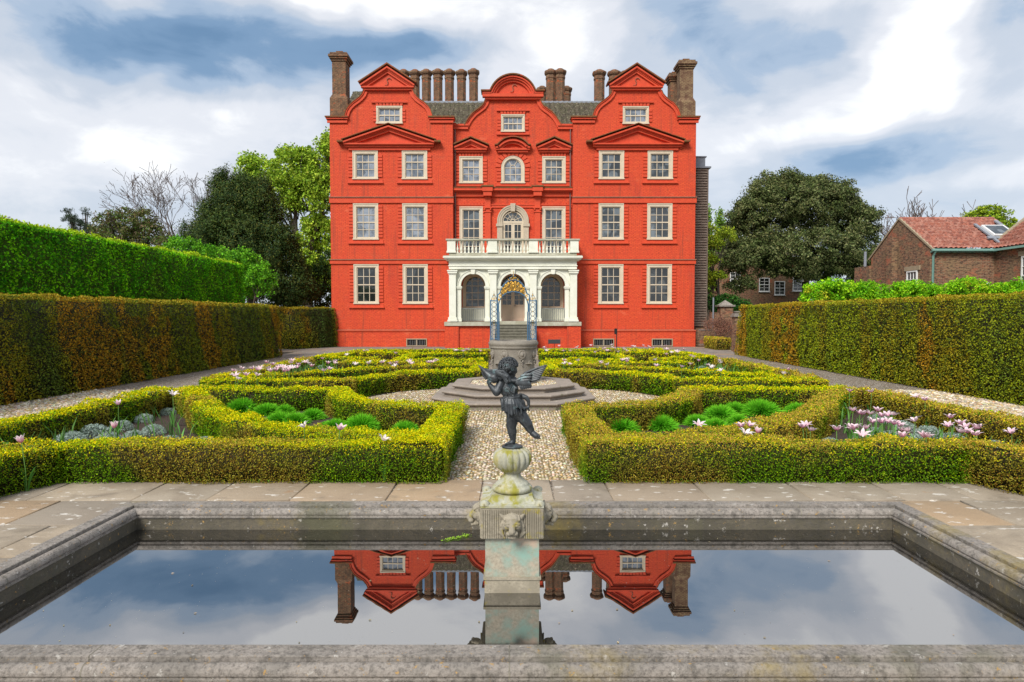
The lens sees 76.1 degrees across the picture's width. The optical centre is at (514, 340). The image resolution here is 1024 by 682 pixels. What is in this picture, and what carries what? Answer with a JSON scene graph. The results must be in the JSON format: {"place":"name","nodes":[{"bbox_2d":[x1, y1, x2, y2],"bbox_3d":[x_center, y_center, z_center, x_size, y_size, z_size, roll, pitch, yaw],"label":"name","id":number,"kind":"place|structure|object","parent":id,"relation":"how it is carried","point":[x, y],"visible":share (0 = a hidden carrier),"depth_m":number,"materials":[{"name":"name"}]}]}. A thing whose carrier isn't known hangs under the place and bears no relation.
{"place":"outdoors","nodes":[
{"label":"outdoors","id":0,"kind":"place"},
{"bbox_2d":[0,357,1010,500],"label":"path","id":1,"kind":"structure","parent":0,"point":[194,378],"depth_m":18.77,"materials":[{"name":"gravel"}]},
{"bbox_2d":[77,411,384,442],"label":"bed soil","id":2,"kind":"structure","parent":1,"relation":"on","point":[181,424],"depth_m":10.80,"materials":[{"name":"soil"}]},
{"bbox_2d":[0,437,68,496],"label":"box hedge","id":3,"kind":"object","parent":2,"relation":"on","point":[43,458],"visible":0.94,"depth_m":6.88,"materials":[{"name":"green plant"}]},
{"bbox_2d":[0,385,174,449],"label":"box hedge","id":4,"kind":"object","parent":2,"relation":"on","point":[104,411],"visible":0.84,"depth_m":10.06,"materials":[{"name":"green plant"}]},
{"bbox_2d":[80,423,109,438],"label":"cotton lavender","id":5,"kind":"object","parent":2,"relation":"on","point":[101,427],"visible":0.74,"depth_m":9.76,"materials":[{"name":"grey plant"}]},
{"bbox_2d":[227,397,257,412],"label":"lavender tuft","id":6,"kind":"object","parent":2,"relation":"on","point":[238,405],"visible":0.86,"depth_m":12.20,"materials":[{"name":"green plant"}]},
{"bbox_2d":[177,383,348,410],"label":"box hedge","id":7,"kind":"object","parent":2,"relation":"on","point":[301,398],"visible":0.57,"depth_m":12.40,"materials":[{"name":"green plant"}]},
{"bbox_2d":[253,402,281,415],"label":"lavender tuft","id":8,"kind":"object","parent":2,"relation":"on","point":[266,409],"visible":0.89,"depth_m":11.90,"materials":[{"name":"green plant"}]},
{"bbox_2d":[171,385,417,442],"bbox_3d":[-4.000,1.179,9.755,7.251,0.542,1.366,2,3,43],"label":"box hedge","id":9,"kind":"object","parent":2,"relation":"on","point":[214,417],"visible":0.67,"depth_m":8.77,"materials":[{"name":"green plant"}]},
{"bbox_2d":[282,411,310,424],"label":"lavender tuft","id":10,"kind":"object","parent":2,"relation":"on","point":[296,417],"visible":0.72,"depth_m":10.90,"materials":[{"name":"green plant"}]},
{"bbox_2d":[341,412,380,432],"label":"lavender tuft","id":11,"kind":"object","parent":2,"relation":"on","point":[358,420],"visible":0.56,"depth_m":10.18,"materials":[{"name":"green plant"}]},
{"bbox_2d":[410,398,470,475],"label":"box hedge","id":12,"kind":"object","parent":2,"relation":"on","point":[449,421],"visible":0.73,"depth_m":8.61,"materials":[{"name":"green plant"}]},
{"bbox_2d":[0,405,1020,451],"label":"tulip leaves","id":13,"kind":"object","parent":2,"relation":"on","point":[171,430],"visible":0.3,"depth_m":9.60,"materials":[{"name":"plant"}]},
{"bbox_2d":[207,356,316,379],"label":"hedge","id":14,"kind":"object","parent":1,"relation":"on","point":[284,362],"visible":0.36,"depth_m":18.13,"materials":[{"name":"green plant"}]},
{"bbox_2d":[324,386,442,430],"bbox_3d":[-2.483,1.123,11.196,1.029,0.536,3.424,-2,3,-43],"label":"box hedge","id":15,"kind":"object","parent":1,"relation":"on","point":[347,403],"visible":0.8,"depth_m":10.45,"materials":[{"name":"green plant"}]},
{"bbox_2d":[0,389,1023,421],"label":"pebbles","id":16,"kind":"object","parent":1,"relation":"on","point":[37,406],"visible":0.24,"depth_m":13.76,"materials":[{"name":"gravel"}]},
{"bbox_2d":[57,407,966,483],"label":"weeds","id":17,"kind":"object","parent":1,"relation":"on","point":[564,445],"visible":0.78,"depth_m":7.09,"materials":[{"name":"green plant"}]},
{"bbox_2d":[649,351,717,367],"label":"box hedge","id":18,"kind":"object","parent":1,"relation":"on","point":[703,358],"visible":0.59,"depth_m":22.12,"materials":[{"name":"green plant"}]},
{"bbox_2d":[670,374,829,391],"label":"box hedge","id":19,"kind":"object","parent":1,"relation":"on","point":[765,382],"visible":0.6,"depth_m":14.24,"materials":[{"name":"green plant"}]},
{"bbox_2d":[714,357,824,380],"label":"box hedge","id":20,"kind":"object","parent":1,"relation":"on","point":[750,366],"visible":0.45,"depth_m":18.08,"materials":[{"name":"green plant"}]},
{"bbox_2d":[851,386,1023,446],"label":"box hedge","id":21,"kind":"object","parent":1,"relation":"on","point":[995,425],"visible":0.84,"depth_m":10.03,"materials":[{"name":"green plant"}]},
{"bbox_2d":[0,480,1023,562],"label":"pavement","id":22,"kind":"structure","parent":0,"point":[31,518],"depth_m":6.59,"materials":[{"name":"stone"}]},
{"bbox_2d":[51,428,452,484],"bbox_3d":[-2.900,1.262,7.291,4.397,0.554,0.587,0,2,0],"label":"box hedge","id":23,"kind":"object","parent":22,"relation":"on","point":[169,459],"visible":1,"depth_m":7.14,"materials":[{"name":"green plant"}]},
{"bbox_2d":[0,501,1023,681],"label":"garden pool","id":24,"kind":"structure","parent":22,"relation":"on","point":[41,563],"depth_m":2.75,"materials":[{"name":"stone"}]},
{"bbox_2d":[0,530,1023,644],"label":"water","id":25,"kind":"structure","parent":24,"relation":"in","point":[272,587],"depth_m":3.70,"materials":[{"name":"blue liquid"}]},
{"bbox_2d":[467,447,557,592],"bbox_3d":[-0.012,1.245,3.851,0.480,1.250,0.482,-1,3,-27],"label":"pedestal","id":26,"kind":"object","parent":25,"relation":"in","point":[512,512],"visible":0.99,"depth_m":3.70,"materials":[{"name":"stone"}]},
{"bbox_2d":[478,356,546,448],"bbox_3d":[-0.010,0.355,3.821,0.401,0.532,0.168,0,2,0],"label":"cherub statue","id":27,"kind":"object","parent":26,"relation":"on","point":[514,408],"visible":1,"depth_m":3.77,"materials":[{"name":"grey metal"}]},
{"bbox_2d":[279,347,744,356],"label":"forecourt","id":28,"kind":"structure","parent":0,"point":[307,352],"depth_m":33.97,"materials":[{"name":"gravel"}]},
{"bbox_2d":[276,306,338,348],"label":"yew hedge","id":29,"kind":"object","parent":28,"relation":"on","point":[303,327],"visible":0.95,"depth_m":36.00,"materials":[{"name":"plant"}]},
{"bbox_2d":[325,51,700,349],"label":"palace","id":30,"kind":"structure","parent":28,"relation":"on","point":[449,215],"depth_m":37.83,"materials":[{"name":"brick"}]},
{"bbox_2d":[347,150,382,182],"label":"window","id":31,"kind":"structure","parent":30,"relation":"in","point":[364,164],"depth_m":37.68,"materials":[{"name":"white wood"}]},
{"bbox_2d":[348,264,383,307],"bbox_3d":[-8.575,-3.312,37.990,2.060,2.791,0.300,0,2,0],"label":"window","id":32,"kind":"structure","parent":30,"relation":"in","point":[366,278],"depth_m":37.96,"materials":[{"name":"white wood"}]},
{"bbox_2d":[348,203,383,243],"bbox_3d":[-8.575,-6.910,37.849,2.060,2.571,0.300,0,2,0],"label":"window","id":33,"kind":"structure","parent":30,"relation":"in","point":[365,217],"depth_m":37.80,"materials":[{"name":"white wood"}]},
{"bbox_2d":[373,103,405,123],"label":"window","id":34,"kind":"structure","parent":30,"relation":"in","point":[387,113],"depth_m":37.55,"materials":[{"name":"white wood"}]},
{"bbox_2d":[397,264,432,307],"bbox_3d":[-5.735,-3.312,37.990,2.060,2.791,0.300,0,2,0],"label":"window","id":35,"kind":"structure","parent":30,"relation":"in","point":[415,278],"depth_m":37.96,"materials":[{"name":"white wood"}]},
{"bbox_2d":[397,203,432,243],"bbox_3d":[-5.735,-6.910,37.849,2.060,2.571,0.300,0,2,0],"label":"window","id":36,"kind":"structure","parent":30,"relation":"in","point":[414,217],"depth_m":37.81,"materials":[{"name":"white wood"}]},
{"bbox_2d":[397,150,432,182],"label":"window","id":37,"kind":"structure","parent":30,"relation":"in","point":[414,164],"depth_m":37.68,"materials":[{"name":"white wood"}]},
{"bbox_2d":[456,203,484,252],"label":"window","id":38,"kind":"structure","parent":30,"relation":"in","point":[470,220],"depth_m":38.29,"materials":[{"name":"white wood"}]},
{"bbox_2d":[456,153,486,185],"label":"window","id":39,"kind":"structure","parent":30,"relation":"in","point":[470,166],"depth_m":38.13,"materials":[{"name":"white wood"}]},
{"bbox_2d":[463,274,484,307],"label":"portico window","id":40,"kind":"structure","parent":30,"relation":"in","point":[473,284],"depth_m":38.51,"materials":[{"name":"glass"}]},
{"bbox_2d":[496,111,528,134],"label":"window","id":41,"kind":"structure","parent":30,"relation":"in","point":[513,123],"depth_m":37.99,"materials":[{"name":"white wood"}]},
{"bbox_2d":[495,153,529,185],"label":"window","id":42,"kind":"structure","parent":30,"relation":"in","point":[512,173],"depth_m":38.12,"materials":[{"name":"white wood"}]},
{"bbox_2d":[502,212,523,252],"bbox_3d":[-0.080,-6.010,38.374,1.240,3.150,0.200,0,2,0],"label":"door","id":43,"kind":"structure","parent":30,"relation":"in","point":[512,222],"depth_m":38.29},
{"bbox_2d":[501,274,524,320],"bbox_3d":[-0.080,-2.554,38.548,1.560,2.730,0.244,0,2,0],"label":"door","id":44,"kind":"structure","parent":30,"relation":"in","point":[512,304],"depth_m":38.54,"materials":[{"name":"beige paint"}]},
{"bbox_2d":[541,274,563,307],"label":"portico window","id":45,"kind":"structure","parent":30,"relation":"in","point":[552,291],"depth_m":38.51,"materials":[{"name":"glass"}]},
{"bbox_2d":[537,153,569,185],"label":"window","id":46,"kind":"structure","parent":30,"relation":"in","point":[553,165],"depth_m":38.12,"materials":[{"name":"white wood"}]},
{"bbox_2d":[540,203,569,252],"bbox_3d":[2.310,-6.469,38.331,1.870,3.210,0.290,0,2,0],"label":"window","id":47,"kind":"structure","parent":30,"relation":"in","point":[553,220],"depth_m":38.29,"materials":[{"name":"white wood"}]},
{"bbox_2d":[593,264,628,307],"bbox_3d":[5.590,-3.312,37.990,2.060,2.791,0.300,0,2,0],"label":"window","id":48,"kind":"structure","parent":30,"relation":"in","point":[610,278],"depth_m":37.96,"materials":[{"name":"white wood"}]},
{"bbox_2d":[593,203,628,243],"bbox_3d":[5.590,-6.910,37.849,2.060,2.571,0.300,0,2,0],"label":"window","id":49,"kind":"structure","parent":30,"relation":"in","point":[611,217],"depth_m":37.80,"materials":[{"name":"white wood"}]},
{"bbox_2d":[593,150,628,182],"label":"window","id":50,"kind":"structure","parent":30,"relation":"in","point":[611,164],"depth_m":37.68,"materials":[{"name":"white wood"}]},
{"bbox_2d":[619,103,651,123],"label":"window","id":51,"kind":"structure","parent":30,"relation":"in","point":[636,113],"depth_m":37.57,"materials":[{"name":"white wood"}]},
{"bbox_2d":[641,264,676,307],"bbox_3d":[8.395,-3.312,37.990,2.060,2.791,0.300,0,2,0],"label":"window","id":52,"kind":"structure","parent":30,"relation":"in","point":[659,278],"depth_m":37.96,"materials":[{"name":"white wood"}]},
{"bbox_2d":[642,203,677,243],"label":"window","id":53,"kind":"structure","parent":30,"relation":"in","point":[659,217],"depth_m":37.79,"materials":[{"name":"white wood"}]},
{"bbox_2d":[642,150,677,182],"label":"window","id":54,"kind":"structure","parent":30,"relation":"in","point":[660,164],"depth_m":37.68,"materials":[{"name":"white wood"}]},
{"bbox_2d":[700,315,731,337],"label":"twiggy bush","id":55,"kind":"object","parent":28,"relation":"on","point":[726,327],"visible":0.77,"depth_m":36.97,"materials":[{"name":"brown plant"}]},
{"bbox_2d":[703,336,730,349],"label":"box hedge","id":56,"kind":"object","parent":28,"relation":"on","point":[716,343],"visible":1,"depth_m":34.46,"materials":[{"name":"green plant"}]},
{"bbox_2d":[0,0,1023,306],"label":"sky","id":57,"kind":"structure","parent":0,"point":[889,96],"materials":[{"name":"white"}]},
{"bbox_2d":[366,388,661,480],"bbox_3d":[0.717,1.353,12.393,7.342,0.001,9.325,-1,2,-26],"label":"gravel path","id":58,"kind":"structure","parent":0,"point":[535,448],"depth_m":9.61,"materials":[{"name":"gravel"}]},
{"bbox_2d":[431,339,595,410],"bbox_3d":[-0.020,0.635,14.456,3.400,1.300,3.860,0,2,0],"label":"stone well","id":59,"kind":"object","parent":58,"relation":"on","point":[542,393],"visible":0.69,"depth_m":13.62,"materials":[{"name":"stone"}]},
{"bbox_2d":[490,271,536,339],"bbox_3d":[-0.020,-0.778,14.396,1.027,1.530,0.039,0,2,0],"label":"iron overthrow","id":60,"kind":"object","parent":59,"relation":"on","point":[529,308],"visible":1,"depth_m":14.39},
{"bbox_2d":[551,358,694,368],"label":"box hedge","id":61,"kind":"object","parent":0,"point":[659,363],"visible":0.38,"depth_m":19.64,"materials":[{"name":"green plant"}]},
{"bbox_2d":[631,411,937,441],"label":"bed soil","id":62,"kind":"structure","parent":0,"point":[841,435],"depth_m":10.61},
{"bbox_2d":[560,399,617,472],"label":"box hedge","id":63,"kind":"object","parent":62,"relation":"on","point":[580,422],"visible":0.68,"depth_m":8.40,"materials":[{"name":"green plant"}]},
{"bbox_2d":[609,416,641,432],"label":"lavender tuft","id":64,"kind":"object","parent":62,"relation":"on","point":[623,425],"visible":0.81,"depth_m":10.09,"materials":[{"name":"green plant"}]},
{"bbox_2d":[586,386,703,430],"bbox_3d":[2.480,1.126,11.199,1.053,0.532,3.447,2,3,42],"label":"box hedge","id":65,"kind":"object","parent":62,"relation":"on","point":[680,404],"visible":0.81,"depth_m":10.46,"materials":[{"name":"green plant"}]},
{"bbox_2d":[645,414,682,431],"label":"lavender tuft","id":66,"kind":"object","parent":62,"relation":"on","point":[663,423],"visible":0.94,"depth_m":10.32,"materials":[{"name":"green plant"}]},
{"bbox_2d":[701,404,737,419],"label":"lavender tuft","id":67,"kind":"object","parent":62,"relation":"on","point":[721,411],"visible":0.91,"depth_m":11.46,"materials":[{"name":"green plant"}]},
{"bbox_2d":[608,386,858,442],"bbox_3d":[4.004,1.176,9.766,7.269,0.546,1.374,-2,3,-43],"label":"box hedge","id":68,"kind":"object","parent":62,"relation":"on","point":[820,409],"visible":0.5,"depth_m":9.05,"materials":[{"name":"green plant"}]},
{"bbox_2d":[739,397,782,416],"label":"lavender tuft","id":69,"kind":"object","parent":62,"relation":"on","point":[761,406],"visible":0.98,"depth_m":11.72,"materials":[{"name":"green plant"}]},
{"bbox_2d":[680,383,852,410],"bbox_3d":[4.782,1.078,12.554,3.310,0.523,0.590,0,2,0],"label":"box hedge","id":70,"kind":"object","parent":62,"relation":"on","point":[782,397],"visible":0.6,"depth_m":12.40,"materials":[{"name":"green plant"}]},
{"bbox_2d":[579,428,980,483],"bbox_3d":[2.905,1.262,7.290,4.395,0.551,0.557,0,2,0],"label":"box hedge","id":71,"kind":"object","parent":62,"relation":"on","point":[686,459],"visible":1,"depth_m":7.14,"materials":[{"name":"green plant"}]},
{"bbox_2d":[956,435,1023,494],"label":"box hedge","id":72,"kind":"object","parent":62,"relation":"on","point":[1001,467],"visible":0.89,"depth_m":6.87,"materials":[{"name":"green plant"}]},
{"bbox_2d":[854,217,1018,286],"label":"brick house","id":73,"kind":"structure","parent":0,"point":[930,249],"depth_m":32.59,"materials":[{"name":"brick"}]},
{"bbox_2d":[983,218,1023,285],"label":"brick house","id":74,"kind":"structure","parent":0,"point":[1008,264],"depth_m":30.72,"materials":[{"name":"brick"}]},
{"label":"lawn","id":75,"kind":"structure","parent":0,"visible":0},
{"bbox_2d":[60,206,100,234],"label":"pine tree","id":76,"kind":"object","parent":75,"relation":"on","point":[72,220],"visible":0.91,"depth_m":59.41,"materials":[{"name":"green plant"}]},
{"bbox_2d":[87,205,174,247],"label":"young leafed tree","id":77,"kind":"object","parent":75,"relation":"on","point":[118,230],"visible":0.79,"depth_m":55.00,"materials":[{"name":"green plant"}]},
{"bbox_2d":[98,160,228,251],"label":"bare tree","id":78,"kind":"object","parent":75,"relation":"on","point":[159,198],"visible":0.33,"depth_m":59.24,"materials":[{"name":"grey plant"}]},
{"bbox_2d":[172,161,322,306],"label":"yew tree","id":79,"kind":"object","parent":75,"relation":"on","point":[224,219],"visible":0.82,"depth_m":40.19,"materials":[{"name":"green plant"}]},
{"bbox_2d":[230,126,330,307],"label":"plane tree","id":80,"kind":"object","parent":75,"relation":"on","point":[306,177],"visible":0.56,"depth_m":56.54,"materials":[{"name":"green plant"}]},
{"bbox_2d":[262,250,331,309],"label":"dark shrub","id":81,"kind":"object","parent":75,"relation":"on","point":[323,270],"visible":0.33,"depth_m":43.46,"materials":[{"name":"green plant"}]},
{"bbox_2d":[694,156,710,329],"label":"clad tower","id":82,"kind":"structure","parent":75,"relation":"on","point":[701,240],"depth_m":39.95,"materials":[{"name":"grey brick"}]},
{"bbox_2d":[695,328,731,345],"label":"wall","id":83,"kind":"structure","parent":75,"relation":"on","point":[699,337],"depth_m":38.52,"materials":[{"name":"brown brick"}]},
{"bbox_2d":[707,221,738,294],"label":"yellow green tree","id":84,"kind":"object","parent":75,"relation":"on","point":[714,241],"visible":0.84,"depth_m":46.55,"materials":[{"name":"green plant"}]},
{"bbox_2d":[709,297,739,327],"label":"gate wall","id":85,"kind":"structure","parent":75,"relation":"on","point":[725,308],"depth_m":39.34,"materials":[{"name":"brown brick"}]},
{"bbox_2d":[707,292,752,312],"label":"laurel shrub","id":86,"kind":"object","parent":75,"relation":"on","point":[735,300],"visible":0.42,"depth_m":43.01,"materials":[{"name":"green plant"}]},
{"bbox_2d":[709,241,805,311],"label":"brick range","id":87,"kind":"structure","parent":75,"relation":"on","point":[780,289],"depth_m":59.85,"materials":[{"name":"brown brick"}]},
{"bbox_2d":[715,166,887,295],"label":"holm oak","id":88,"kind":"object","parent":75,"relation":"on","point":[797,196],"visible":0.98,"depth_m":49.58,"materials":[{"name":"green plant"}]},
{"bbox_2d":[869,186,944,244],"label":"bare tree","id":89,"kind":"object","parent":75,"relation":"on","point":[914,214],"visible":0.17,"depth_m":68.29,"materials":[{"name":"brown plant"}]},
{"bbox_2d":[960,204,1017,248],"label":"bright tree","id":90,"kind":"object","parent":75,"relation":"on","point":[989,211],"visible":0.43,"depth_m":64.78,"materials":[{"name":"green plant"}]},
{"label":"ground","id":91,"kind":"structure","parent":0,"visible":0},
{"bbox_2d":[0,215,247,303],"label":"hornbeam hedge","id":92,"kind":"object","parent":91,"relation":"on","point":[44,258],"visible":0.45,"depth_m":20.96,"materials":[{"name":"green plant"}]},
{"bbox_2d":[0,292,282,405],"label":"yew hedge","id":93,"kind":"object","parent":91,"relation":"on","point":[60,345],"visible":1,"depth_m":17.09,"materials":[{"name":"plant"}]},
{"bbox_2d":[161,234,279,303],"bbox_3d":[-16.129,-2.695,35.556,7.939,6.480,3.428,1,3,30],"label":"hornbeam shrub","id":94,"kind":"object","parent":91,"relation":"on","point":[255,277],"visible":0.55,"depth_m":34.74,"materials":[{"name":"green plant"}]},
{"bbox_2d":[734,290,1023,405],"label":"yew hedge","id":95,"kind":"object","parent":91,"relation":"on","point":[967,346],"visible":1,"depth_m":17.27,"materials":[{"name":"plant"}]},
{"bbox_2d":[798,275,1023,301],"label":"hedge","id":96,"kind":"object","parent":91,"relation":"on","point":[834,289],"depth_m":28.97,"materials":[{"name":"green plant"}]},
{"label":"bed soil","id":97,"kind":"structure","parent":0,"visible":0},
{"bbox_2d":[286,361,745,377],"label":"tulip leaves","id":98,"kind":"object","parent":97,"relation":"on","point":[721,365],"visible":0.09,"depth_m":19.35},
{"bbox_2d":[553,367,682,395],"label":"box hedge","id":99,"kind":"object","parent":97,"relation":"on","point":[635,380],"visible":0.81,"depth_m":15.88,"materials":[{"name":"green plant"}]},
{"bbox_2d":[551,361,789,380],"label":"box hedge","id":100,"kind":"object","parent":97,"relation":"on","point":[676,371],"visible":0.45,"depth_m":17.10,"materials":[{"name":"green plant"}]},
{"label":"bed soil","id":101,"kind":"structure","parent":0,"visible":0},
{"bbox_2d":[540,351,634,362],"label":"box hedge","id":102,"kind":"object","parent":101,"relation":"on","point":[582,355],"visible":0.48,"depth_m":24.08,"materials":[{"name":"green plant"}]},
{"bbox_2d":[537,347,709,359],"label":"box hedge","id":103,"kind":"object","parent":101,"relation":"on","point":[591,349],"visible":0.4,"depth_m":26.81,"materials":[{"name":"green plant"}]},
{"bbox_2d":[620,350,668,360],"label":"box hedge","id":104,"kind":"object","parent":101,"relation":"on","point":[644,355],"visible":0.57,"depth_m":23.73,"materials":[{"name":"green plant"}]},
{"label":"bed soil","id":105,"kind":"structure","parent":0,"visible":0},
{"bbox_2d":[198,374,359,392],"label":"box hedge","id":106,"kind":"object","parent":105,"relation":"on","point":[285,382],"visible":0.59,"depth_m":14.24,"materials":[{"name":"green plant"}]},
{"bbox_2d":[238,362,476,380],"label":"box hedge","id":107,"kind":"object","parent":105,"relation":"on","point":[355,372],"visible":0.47,"depth_m":17.16,"materials":[{"name":"green plant"}]},
{"bbox_2d":[334,358,476,369],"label":"box hedge","id":108,"kind":"object","parent":105,"relation":"on","point":[345,363],"visible":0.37,"depth_m":19.64,"materials":[{"name":"green plant"}]},
{"bbox_2d":[347,367,474,396],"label":"box hedge","id":109,"kind":"object","parent":105,"relation":"on","point":[370,384],"visible":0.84,"depth_m":15.89,"materials":[{"name":"green plant"}]},
{"label":"bed soil","id":110,"kind":"structure","parent":0,"visible":0},
{"bbox_2d":[311,351,381,368],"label":"box hedge","id":111,"kind":"object","parent":110,"relation":"on","point":[340,356],"visible":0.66,"depth_m":22.11,"materials":[{"name":"green plant"}]},
{"bbox_2d":[359,349,407,362],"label":"box hedge","id":112,"kind":"object","parent":110,"relation":"on","point":[387,354],"visible":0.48,"depth_m":23.73,"materials":[{"name":"green plant"}]},
{"bbox_2d":[318,347,491,359],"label":"box hedge","id":113,"kind":"object","parent":110,"relation":"on","point":[475,350],"visible":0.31,"depth_m":26.80,"materials":[{"name":"green plant"}]},
{"bbox_2d":[393,350,488,362],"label":"box hedge","id":114,"kind":"object","parent":110,"relation":"on","point":[447,357],"visible":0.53,"depth_m":24.08,"materials":[{"name":"green plant"}]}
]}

